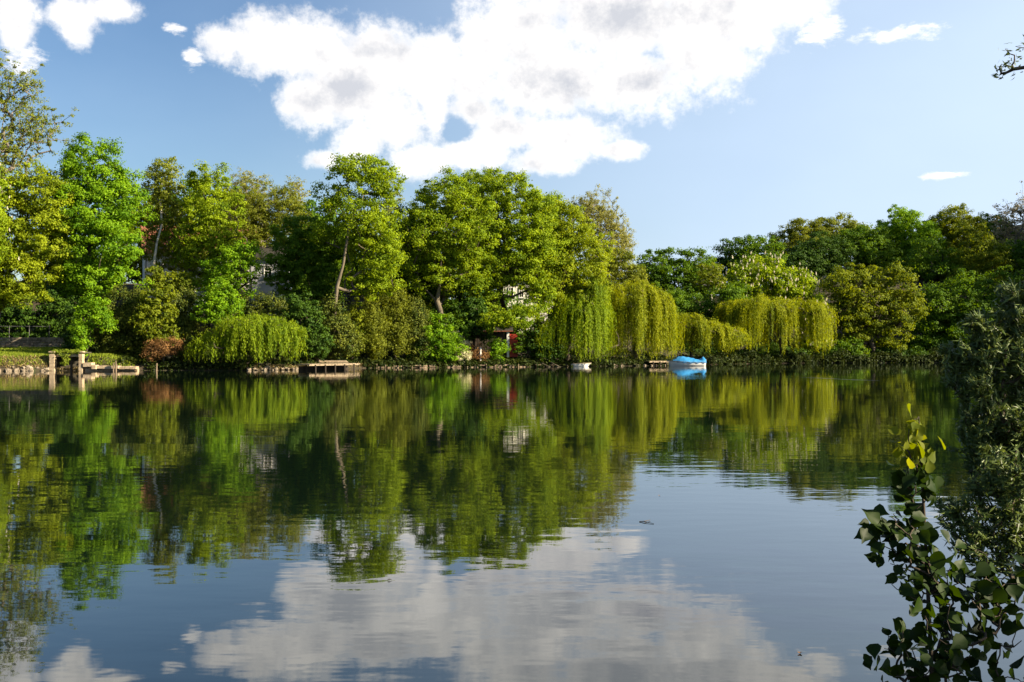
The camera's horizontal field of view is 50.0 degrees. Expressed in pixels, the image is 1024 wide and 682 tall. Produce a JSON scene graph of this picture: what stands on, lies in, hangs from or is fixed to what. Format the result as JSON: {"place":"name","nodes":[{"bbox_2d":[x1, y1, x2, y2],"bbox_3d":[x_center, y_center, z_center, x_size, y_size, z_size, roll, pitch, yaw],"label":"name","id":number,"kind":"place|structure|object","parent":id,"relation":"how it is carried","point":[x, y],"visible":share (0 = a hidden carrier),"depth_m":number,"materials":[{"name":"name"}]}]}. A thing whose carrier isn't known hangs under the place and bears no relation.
{"place":"outdoors","nodes":[
{"label":"outdoors","id":0,"kind":"place"},
{"bbox_2d":[0,363,1023,681],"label":"lake water","id":1,"kind":"structure","parent":0,"point":[220,525],"depth_m":13.71,"materials":[{"name":"blue liquid"}]},
{"bbox_2d":[298,363,359,369],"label":"wooden jetty","id":2,"kind":"object","parent":1,"relation":"in","point":[335,366],"visible":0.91,"depth_m":103.75,"materials":[{"name":"brown wood"}]},
{"bbox_2d":[664,356,706,365],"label":"motor boat","id":3,"kind":"object","parent":1,"relation":"on","point":[682,361],"visible":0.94,"depth_m":123.96,"materials":[{"name":"metal"}]},
{"bbox_2d":[0,224,1023,370],"bbox_3d":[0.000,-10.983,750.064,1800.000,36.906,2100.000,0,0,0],"label":"ground","id":4,"kind":"structure","parent":0,"point":[141,367],"depth_m":131.13,"materials":[{"name":"green plant"}]},
{"bbox_2d":[0,163,23,270],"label":"chestnut tree","id":5,"kind":"object","parent":4,"relation":"on","point":[3,184],"visible":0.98,"depth_m":100.66,"materials":[{"name":"green plant"}]},
{"bbox_2d":[0,299,44,337],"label":"hedge shrub","id":6,"kind":"object","parent":4,"relation":"on","point":[8,317],"visible":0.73,"depth_m":115.97,"materials":[{"name":"green plant"}]},
{"bbox_2d":[0,337,66,346],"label":"rubble wall","id":7,"kind":"structure","parent":4,"relation":"on","point":[47,341],"depth_m":111.26,"materials":[{"name":"stone"}]},
{"bbox_2d":[0,48,79,317],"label":"ash tree","id":8,"kind":"object","parent":4,"relation":"on","point":[15,149],"visible":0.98,"depth_m":111.57,"materials":[{"name":"green plant"}]},
{"bbox_2d":[0,159,85,311],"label":"field maple tree","id":9,"kind":"object","parent":4,"relation":"on","point":[31,265],"visible":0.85,"depth_m":102.80,"materials":[{"name":"green plant"}]},
{"bbox_2d":[25,289,73,342],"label":"hedge shrub","id":10,"kind":"object","parent":4,"relation":"on","point":[46,318],"visible":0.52,"depth_m":116.58,"materials":[{"name":"green plant"}]},
{"bbox_2d":[48,349,91,370],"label":"gate","id":11,"kind":"object","parent":4,"relation":"on","point":[70,359],"visible":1,"depth_m":99.18,"materials":[{"name":"beige stone"}]},
{"bbox_2d":[40,281,104,321],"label":"hedge shrub","id":12,"kind":"object","parent":4,"relation":"on","point":[47,287],"visible":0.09,"depth_m":121.21,"materials":[{"name":"green plant"}]},
{"bbox_2d":[0,346,145,365],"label":"lawn grass","id":13,"kind":"structure","parent":4,"relation":"on","point":[38,351],"depth_m":101.57,"materials":[{"name":"green plant"}]},
{"bbox_2d":[55,295,91,348],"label":"hedge shrub","id":14,"kind":"object","parent":4,"relation":"on","point":[66,334],"visible":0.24,"depth_m":109.06,"materials":[{"name":"green plant"}]},
{"bbox_2d":[66,290,118,357],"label":"tree","id":15,"kind":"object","parent":4,"relation":"on","point":[99,316],"depth_m":101.06,"materials":[{"name":"green plant"}]},
{"bbox_2d":[40,131,158,351],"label":"maple tree","id":16,"kind":"object","parent":4,"relation":"on","point":[107,229],"visible":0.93,"depth_m":104.50,"materials":[{"name":"green plant"}]},
{"bbox_2d":[83,362,138,370],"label":"stone quay","id":17,"kind":"structure","parent":4,"relation":"on","point":[109,368],"depth_m":99.34,"materials":[{"name":"beige stone"}]},
{"bbox_2d":[86,281,136,354],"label":"yew shrub","id":18,"kind":"object","parent":4,"relation":"on","point":[109,342],"visible":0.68,"depth_m":103.64,"materials":[{"name":"green plant"}]},
{"bbox_2d":[116,286,157,359],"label":"yew shrub","id":19,"kind":"object","parent":4,"relation":"on","point":[135,341],"visible":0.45,"depth_m":103.89,"materials":[{"name":"green plant"}]},
{"bbox_2d":[109,191,173,283],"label":"woodland tree","id":20,"kind":"object","parent":4,"relation":"on","point":[135,264],"visible":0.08,"depth_m":148.77,"materials":[{"name":"green plant"}]},
{"bbox_2d":[128,282,183,361],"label":"tree","id":21,"kind":"object","parent":4,"relation":"on","point":[157,315],"visible":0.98,"depth_m":102.45,"materials":[{"name":"green plant"}]},
{"bbox_2d":[139,336,185,361],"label":"dead bush","id":22,"kind":"object","parent":4,"relation":"on","point":[162,346],"visible":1,"depth_m":101.41,"materials":[{"name":"brown plant"}]},
{"bbox_2d":[133,156,208,325],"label":"birch tree","id":23,"kind":"object","parent":4,"relation":"on","point":[158,247],"visible":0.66,"depth_m":117.34,"materials":[{"name":"green plant"}]},
{"bbox_2d":[143,264,206,294],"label":"bank shrub","id":24,"kind":"object","parent":4,"relation":"on","point":[177,282],"visible":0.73,"depth_m":110.55,"materials":[{"name":"green plant"}]},
{"bbox_2d":[133,178,217,269],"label":"woodland tree","id":25,"kind":"object","parent":4,"relation":"on","point":[186,189],"visible":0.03,"depth_m":149.42,"materials":[{"name":"green plant"}]},
{"bbox_2d":[163,283,208,361],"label":"yew shrub","id":26,"kind":"object","parent":4,"relation":"on","point":[182,320],"visible":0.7,"depth_m":104.51,"materials":[{"name":"green plant"}]},
{"bbox_2d":[140,225,248,313],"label":"white house","id":27,"kind":"structure","parent":4,"relation":"on","point":[145,265],"depth_m":129.84,"materials":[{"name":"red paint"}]},
{"bbox_2d":[161,159,259,333],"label":"lime tree","id":28,"kind":"object","parent":4,"relation":"on","point":[208,223],"visible":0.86,"depth_m":114.78,"materials":[{"name":"green plant"}]},
{"bbox_2d":[188,276,245,362],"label":"maple tree","id":29,"kind":"object","parent":4,"relation":"on","point":[221,308],"visible":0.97,"depth_m":103.37,"materials":[{"name":"green plant"}]},
{"bbox_2d":[185,239,271,305],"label":"lime tree","id":30,"kind":"object","parent":4,"relation":"on","point":[238,259],"visible":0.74,"depth_m":110.06,"materials":[{"name":"green plant"}]},
{"bbox_2d":[183,310,307,364],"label":"willow tree","id":31,"kind":"object","parent":4,"relation":"on","point":[263,334],"visible":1,"depth_m":100.38,"materials":[{"name":"green plant"}]},
{"bbox_2d":[228,167,273,240],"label":"poplar tree","id":32,"kind":"object","parent":4,"relation":"on","point":[246,178],"visible":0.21,"depth_m":141.34,"materials":[{"name":"green plant"}]},
{"bbox_2d":[233,290,288,355],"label":"hedge shrub","id":33,"kind":"object","parent":4,"relation":"on","point":[267,303],"visible":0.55,"depth_m":106.81,"materials":[{"name":"green plant"}]},
{"bbox_2d":[215,176,311,271],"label":"alder tree","id":34,"kind":"object","parent":4,"relation":"on","point":[254,228],"visible":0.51,"depth_m":124.70,"materials":[{"name":"green plant"}]},
{"bbox_2d":[249,246,288,314],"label":"grey house","id":35,"kind":"structure","parent":4,"relation":"on","point":[264,288],"depth_m":122.28,"materials":[{"name":"white paint"}]},
{"bbox_2d":[281,175,310,233],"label":"poplar tree","id":36,"kind":"object","parent":4,"relation":"on","point":[297,187],"visible":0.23,"depth_m":144.92,"materials":[{"name":"green plant"}]},
{"bbox_2d":[259,205,355,349],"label":"beech tree","id":37,"kind":"object","parent":4,"relation":"on","point":[300,271],"visible":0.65,"depth_m":111.39,"materials":[{"name":"green plant"}]},
{"bbox_2d":[280,290,335,361],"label":"holly shrub","id":38,"kind":"object","parent":4,"relation":"on","point":[314,327],"visible":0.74,"depth_m":105.02,"materials":[{"name":"green plant"}]},
{"bbox_2d":[297,198,365,283],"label":"woodland tree","id":39,"kind":"object","parent":4,"relation":"on","point":[311,204],"visible":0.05,"depth_m":138.80,"materials":[{"name":"green plant"}]},
{"bbox_2d":[311,294,364,359],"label":"holly shrub","id":40,"kind":"object","parent":4,"relation":"on","point":[339,323],"visible":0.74,"depth_m":107.61,"materials":[{"name":"green plant"}]},
{"bbox_2d":[336,297,369,359],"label":"laurel shrub","id":41,"kind":"object","parent":4,"relation":"on","point":[358,316],"visible":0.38,"depth_m":111.22,"materials":[{"name":"green plant"}]},
{"bbox_2d":[303,152,410,359],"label":"maple tree","id":42,"kind":"object","parent":4,"relation":"on","point":[373,221],"visible":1,"depth_m":108.25,"materials":[{"name":"green plant"}]},
{"bbox_2d":[331,225,386,292],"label":"woodland tree","id":43,"kind":"object","parent":4,"relation":"on","point":[355,266],"visible":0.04,"depth_m":137.24,"materials":[{"name":"green plant"}]},
{"bbox_2d":[0,354,747,370],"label":"dry grass","id":44,"kind":"structure","parent":4,"relation":"on","point":[77,369],"depth_m":99.41,"materials":[{"name":"plant"}]},
{"bbox_2d":[360,294,392,360],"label":"yew shrub","id":45,"kind":"object","parent":4,"relation":"on","point":[377,344],"visible":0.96,"depth_m":111.94,"materials":[{"name":"green plant"}]},
{"bbox_2d":[371,181,405,305],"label":"ash tree","id":46,"kind":"object","parent":4,"relation":"on","point":[398,199],"visible":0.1,"depth_m":127.27,"materials":[{"name":"green plant"}]},
{"bbox_2d":[379,280,415,360],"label":"yew shrub","id":47,"kind":"object","parent":4,"relation":"on","point":[398,336],"visible":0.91,"depth_m":113.03,"materials":[{"name":"green plant"}]},
{"bbox_2d":[372,199,450,352],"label":"beech tree","id":48,"kind":"object","parent":4,"relation":"on","point":[433,292],"visible":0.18,"depth_m":119.22,"materials":[{"name":"green plant"}]},
{"bbox_2d":[404,292,433,360],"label":"yew shrub","id":49,"kind":"object","parent":4,"relation":"on","point":[419,317],"visible":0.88,"depth_m":113.89,"materials":[{"name":"green plant"}]},
{"bbox_2d":[402,314,470,362],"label":"laurel shrub","id":50,"kind":"object","parent":4,"relation":"on","point":[440,351],"visible":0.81,"depth_m":114.60,"materials":[{"name":"green plant"}]},
{"bbox_2d":[389,165,508,343],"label":"maple tree","id":51,"kind":"object","parent":4,"relation":"on","point":[443,252],"visible":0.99,"depth_m":115.65,"materials":[{"name":"green plant"}]},
{"bbox_2d":[420,301,477,342],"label":"bank shrub","id":52,"kind":"object","parent":4,"relation":"on","point":[451,318],"visible":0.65,"depth_m":116.12,"materials":[{"name":"green plant"}]},
{"bbox_2d":[450,329,471,362],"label":"spiraea shrub","id":53,"kind":"object","parent":4,"relation":"on","point":[465,355],"visible":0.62,"depth_m":115.87,"materials":[{"name":"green plant"}]},
{"bbox_2d":[376,364,552,367],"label":"board revetment","id":54,"kind":"object","parent":4,"relation":"on","point":[403,366],"visible":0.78,"depth_m":114.67,"materials":[{"name":"brown wood"}]},
{"bbox_2d":[445,281,496,345],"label":"holly shrub","id":55,"kind":"object","parent":4,"relation":"on","point":[481,307],"visible":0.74,"depth_m":116.72,"materials":[{"name":"green plant"}]},
{"bbox_2d":[438,166,513,347],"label":"maple tree","id":56,"kind":"object","parent":4,"relation":"on","point":[469,178],"visible":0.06,"depth_m":123.79,"materials":[{"name":"green plant"}]},
{"bbox_2d":[467,343,491,361],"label":"bramble shrub","id":57,"kind":"object","parent":4,"relation":"on","point":[475,355],"visible":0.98,"depth_m":116.54,"materials":[{"name":"brown plant"}]},
{"bbox_2d":[475,322,517,359],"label":"timber hut","id":58,"kind":"object","parent":4,"relation":"on","point":[500,335],"visible":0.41,"depth_m":119.75,"materials":[{"name":"brown wood"}]},
{"bbox_2d":[482,336,510,360],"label":"elder shrub","id":59,"kind":"object","parent":4,"relation":"on","point":[498,349],"visible":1,"depth_m":117.06,"materials":[{"name":"green plant"}]},
{"bbox_2d":[487,288,534,348],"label":"woodland tree","id":60,"kind":"object","parent":4,"relation":"on","point":[525,302],"visible":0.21,"depth_m":129.70,"materials":[{"name":"green plant"}]},
{"bbox_2d":[1,254,1023,370],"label":"undergrowth","id":61,"kind":"object","parent":4,"relation":"on","point":[712,358],"visible":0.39,"depth_m":122.84,"materials":[{"name":"green plant"}]},
{"bbox_2d":[456,167,571,354],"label":"maple tree","id":62,"kind":"object","parent":4,"relation":"on","point":[522,232],"visible":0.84,"depth_m":117.44,"materials":[{"name":"green plant"}]},
{"bbox_2d":[512,331,526,357],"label":"holly shrub","id":63,"kind":"object","parent":4,"relation":"on","point":[520,349],"visible":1,"depth_m":118.90,"materials":[{"name":"green plant"}]},
{"bbox_2d":[503,268,550,333],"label":"white house","id":64,"kind":"structure","parent":4,"relation":"on","point":[517,290],"depth_m":134.03,"materials":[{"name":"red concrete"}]},
{"bbox_2d":[510,189,575,332],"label":"maple tree","id":65,"kind":"object","parent":4,"relation":"on","point":[559,196],"visible":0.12,"depth_m":121.73,"materials":[{"name":"green plant"}]},
{"bbox_2d":[522,324,571,362],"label":"holly shrub","id":66,"kind":"object","parent":4,"relation":"on","point":[535,346],"visible":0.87,"depth_m":118.87,"materials":[{"name":"green plant"}]},
{"bbox_2d":[524,199,618,359],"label":"oak tree","id":67,"kind":"object","parent":4,"relation":"on","point":[581,239],"visible":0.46,"depth_m":120.01,"materials":[{"name":"green plant"}]},
{"bbox_2d":[529,278,616,362],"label":"willow tree","id":68,"kind":"object","parent":4,"relation":"on","point":[596,316],"visible":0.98,"depth_m":118.98,"materials":[{"name":"green plant"}]},
{"bbox_2d":[565,184,638,277],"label":"poplar tree","id":69,"kind":"object","parent":4,"relation":"on","point":[595,207],"visible":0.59,"depth_m":148.93,"materials":[{"name":"green plant"}]},
{"bbox_2d":[584,246,649,340],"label":"hazel tree","id":70,"kind":"object","parent":4,"relation":"on","point":[633,272],"visible":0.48,"depth_m":136.47,"materials":[{"name":"green plant"}]},
{"bbox_2d":[596,278,680,360],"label":"willow tree","id":71,"kind":"object","parent":4,"relation":"on","point":[652,303],"visible":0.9,"depth_m":124.74,"materials":[{"name":"green plant"}]},
{"bbox_2d":[626,249,668,288],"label":"beech tree","id":72,"kind":"object","parent":4,"relation":"on","point":[652,267],"visible":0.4,"depth_m":170.39,"materials":[{"name":"green plant"}]},
{"bbox_2d":[662,290,700,335],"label":"bank shrub","id":73,"kind":"object","parent":4,"relation":"on","point":[677,297],"visible":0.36,"depth_m":146.19,"materials":[{"name":"green plant"}]},
{"bbox_2d":[651,247,713,301],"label":"beech tree","id":74,"kind":"object","parent":4,"relation":"on","point":[672,267],"visible":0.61,"depth_m":170.28,"materials":[{"name":"green plant"}]},
{"bbox_2d":[677,338,722,355],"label":"bank shrub","id":75,"kind":"object","parent":4,"relation":"on","point":[704,348],"visible":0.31,"depth_m":141.35,"materials":[{"name":"green plant"}]},
{"bbox_2d":[680,293,720,338],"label":"bank shrub","id":76,"kind":"object","parent":4,"relation":"on","point":[705,308],"visible":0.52,"depth_m":146.03,"materials":[{"name":"green plant"}]},
{"bbox_2d":[678,246,724,299],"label":"beech tree","id":77,"kind":"object","parent":4,"relation":"on","point":[707,261],"visible":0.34,"depth_m":171.23,"materials":[{"name":"green plant"}]},
{"bbox_2d":[689,262,727,320],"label":"birch tree","id":78,"kind":"object","parent":4,"relation":"on","point":[711,273],"visible":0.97,"depth_m":149.58,"materials":[{"name":"green plant"}]},
{"bbox_2d":[662,312,756,357],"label":"willow tree","id":79,"kind":"object","parent":4,"relation":"on","point":[727,334],"visible":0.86,"depth_m":130.03,"materials":[{"name":"green plant"}]},
{"bbox_2d":[702,236,750,286],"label":"oak tree","id":80,"kind":"object","parent":4,"relation":"on","point":[727,253],"visible":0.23,"depth_m":179.48,"materials":[{"name":"green plant"}]},
{"bbox_2d":[704,280,753,329],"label":"bank shrub","id":81,"kind":"object","parent":4,"relation":"on","point":[730,292],"visible":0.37,"depth_m":145.51,"materials":[{"name":"green plant"}]},
{"bbox_2d":[726,234,788,279],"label":"oak tree","id":82,"kind":"object","parent":4,"relation":"on","point":[755,247],"visible":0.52,"depth_m":175.07,"materials":[{"name":"green plant"}]},
{"bbox_2d":[712,293,838,358],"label":"willow tree","id":83,"kind":"object","parent":4,"relation":"on","point":[758,310],"visible":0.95,"depth_m":141.76,"materials":[{"name":"green plant"}]},
{"bbox_2d":[719,251,834,354],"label":"chestnut tree","id":84,"kind":"object","parent":4,"relation":"on","point":[758,278],"visible":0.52,"depth_m":151.55,"materials":[{"name":"green plant"}]},
{"bbox_2d":[751,342,810,357],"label":"bank shrub","id":85,"kind":"object","parent":4,"relation":"on","point":[771,351],"visible":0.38,"depth_m":148.90,"materials":[{"name":"green plant"}]},
{"bbox_2d":[760,217,835,255],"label":"hillside tree","id":86,"kind":"object","parent":4,"relation":"on","point":[793,235],"visible":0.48,"depth_m":203.30,"materials":[{"name":"green plant"}]},
{"bbox_2d":[768,230,858,282],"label":"hillside tree","id":87,"kind":"object","parent":4,"relation":"on","point":[824,259],"visible":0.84,"depth_m":188.51,"materials":[{"name":"green plant"}]},
{"bbox_2d":[800,212,873,267],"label":"hillside tree","id":88,"kind":"object","parent":4,"relation":"on","point":[835,222],"visible":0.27,"depth_m":204.25,"materials":[{"name":"green plant"}]},
{"bbox_2d":[826,336,870,356],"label":"bank shrub","id":89,"kind":"object","parent":4,"relation":"on","point":[840,344],"visible":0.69,"depth_m":149.95,"materials":[{"name":"green plant"}]},
{"bbox_2d":[819,260,931,353],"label":"lime tree","id":90,"kind":"object","parent":4,"relation":"on","point":[856,310],"visible":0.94,"depth_m":151.75,"materials":[{"name":"green plant"}]},
{"bbox_2d":[833,222,917,276],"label":"hillside tree","id":91,"kind":"object","parent":4,"relation":"on","point":[858,237],"visible":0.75,"depth_m":192.85,"materials":[{"name":"green plant"}]},
{"bbox_2d":[866,204,947,265],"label":"hillside tree","id":92,"kind":"object","parent":4,"relation":"on","point":[903,228],"visible":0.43,"depth_m":195.30,"materials":[{"name":"green plant"}]},
{"bbox_2d":[899,280,962,351],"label":"alder tree","id":93,"kind":"object","parent":4,"relation":"on","point":[929,326],"visible":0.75,"depth_m":155.87,"materials":[{"name":"green plant"}]},
{"bbox_2d":[900,233,973,281],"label":"hillside tree","id":94,"kind":"object","parent":4,"relation":"on","point":[928,267],"visible":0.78,"depth_m":178.86,"materials":[{"name":"green plant"}]},
{"bbox_2d":[854,403,1023,681],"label":"poplar sapling","id":95,"kind":"object","parent":4,"relation":"on","point":[927,573],"visible":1,"depth_m":3.22,"materials":[{"name":"green plant"}]},
{"bbox_2d":[915,203,991,259],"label":"hillside tree","id":96,"kind":"object","parent":4,"relation":"on","point":[946,222],"visible":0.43,"depth_m":197.40,"materials":[{"name":"green plant"}]},
{"bbox_2d":[922,266,1003,352],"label":"alder tree","id":97,"kind":"object","parent":4,"relation":"on","point":[964,285],"visible":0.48,"depth_m":155.80,"materials":[{"name":"green plant"}]},
{"bbox_2d":[938,221,1015,285],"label":"hillside tree","id":98,"kind":"object","parent":4,"relation":"on","point":[984,257],"visible":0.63,"depth_m":175.96,"materials":[{"name":"green plant"}]},
{"bbox_2d":[932,442,1023,579],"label":"osier shrub","id":99,"kind":"object","parent":4,"relation":"on","point":[1009,516],"visible":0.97,"depth_m":8.18,"materials":[{"name":"green plant"}]},
{"bbox_2d":[936,276,1023,524],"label":"osier shrub","id":100,"kind":"object","parent":4,"relation":"on","point":[982,434],"visible":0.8,"depth_m":8.90,"materials":[{"name":"green plant"}]},
{"bbox_2d":[962,265,1023,352],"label":"alder tree","id":101,"kind":"object","parent":4,"relation":"on","point":[987,282],"visible":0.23,"depth_m":156.87,"materials":[{"name":"green plant"}]},
{"bbox_2d":[976,211,1023,247],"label":"hillside tree","id":102,"kind":"object","parent":4,"relation":"on","point":[988,224],"visible":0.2,"depth_m":203.56,"materials":[{"name":"green plant"}]},
{"bbox_2d":[986,181,1023,252],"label":"ash tree","id":103,"kind":"object","parent":4,"relation":"on","point":[1018,232],"visible":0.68,"depth_m":189.76,"materials":[{"name":"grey plant"}]},
{"bbox_2d":[993,35,1023,79],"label":"bank willow tree","id":104,"kind":"object","parent":4,"relation":"on","point":[1013,68],"visible":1,"depth_m":8.97,"materials":[{"name":"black plant"}]},
{"bbox_2d":[994,239,1023,271],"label":"hillside tree","id":105,"kind":"object","parent":4,"relation":"on","point":[1019,250],"visible":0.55,"depth_m":177.56,"materials":[{"name":"green plant"}]},
{"bbox_2d":[0,0,1023,298],"label":"sky","id":106,"kind":"structure","parent":0,"point":[708,121],"materials":[{"name":"blue"}]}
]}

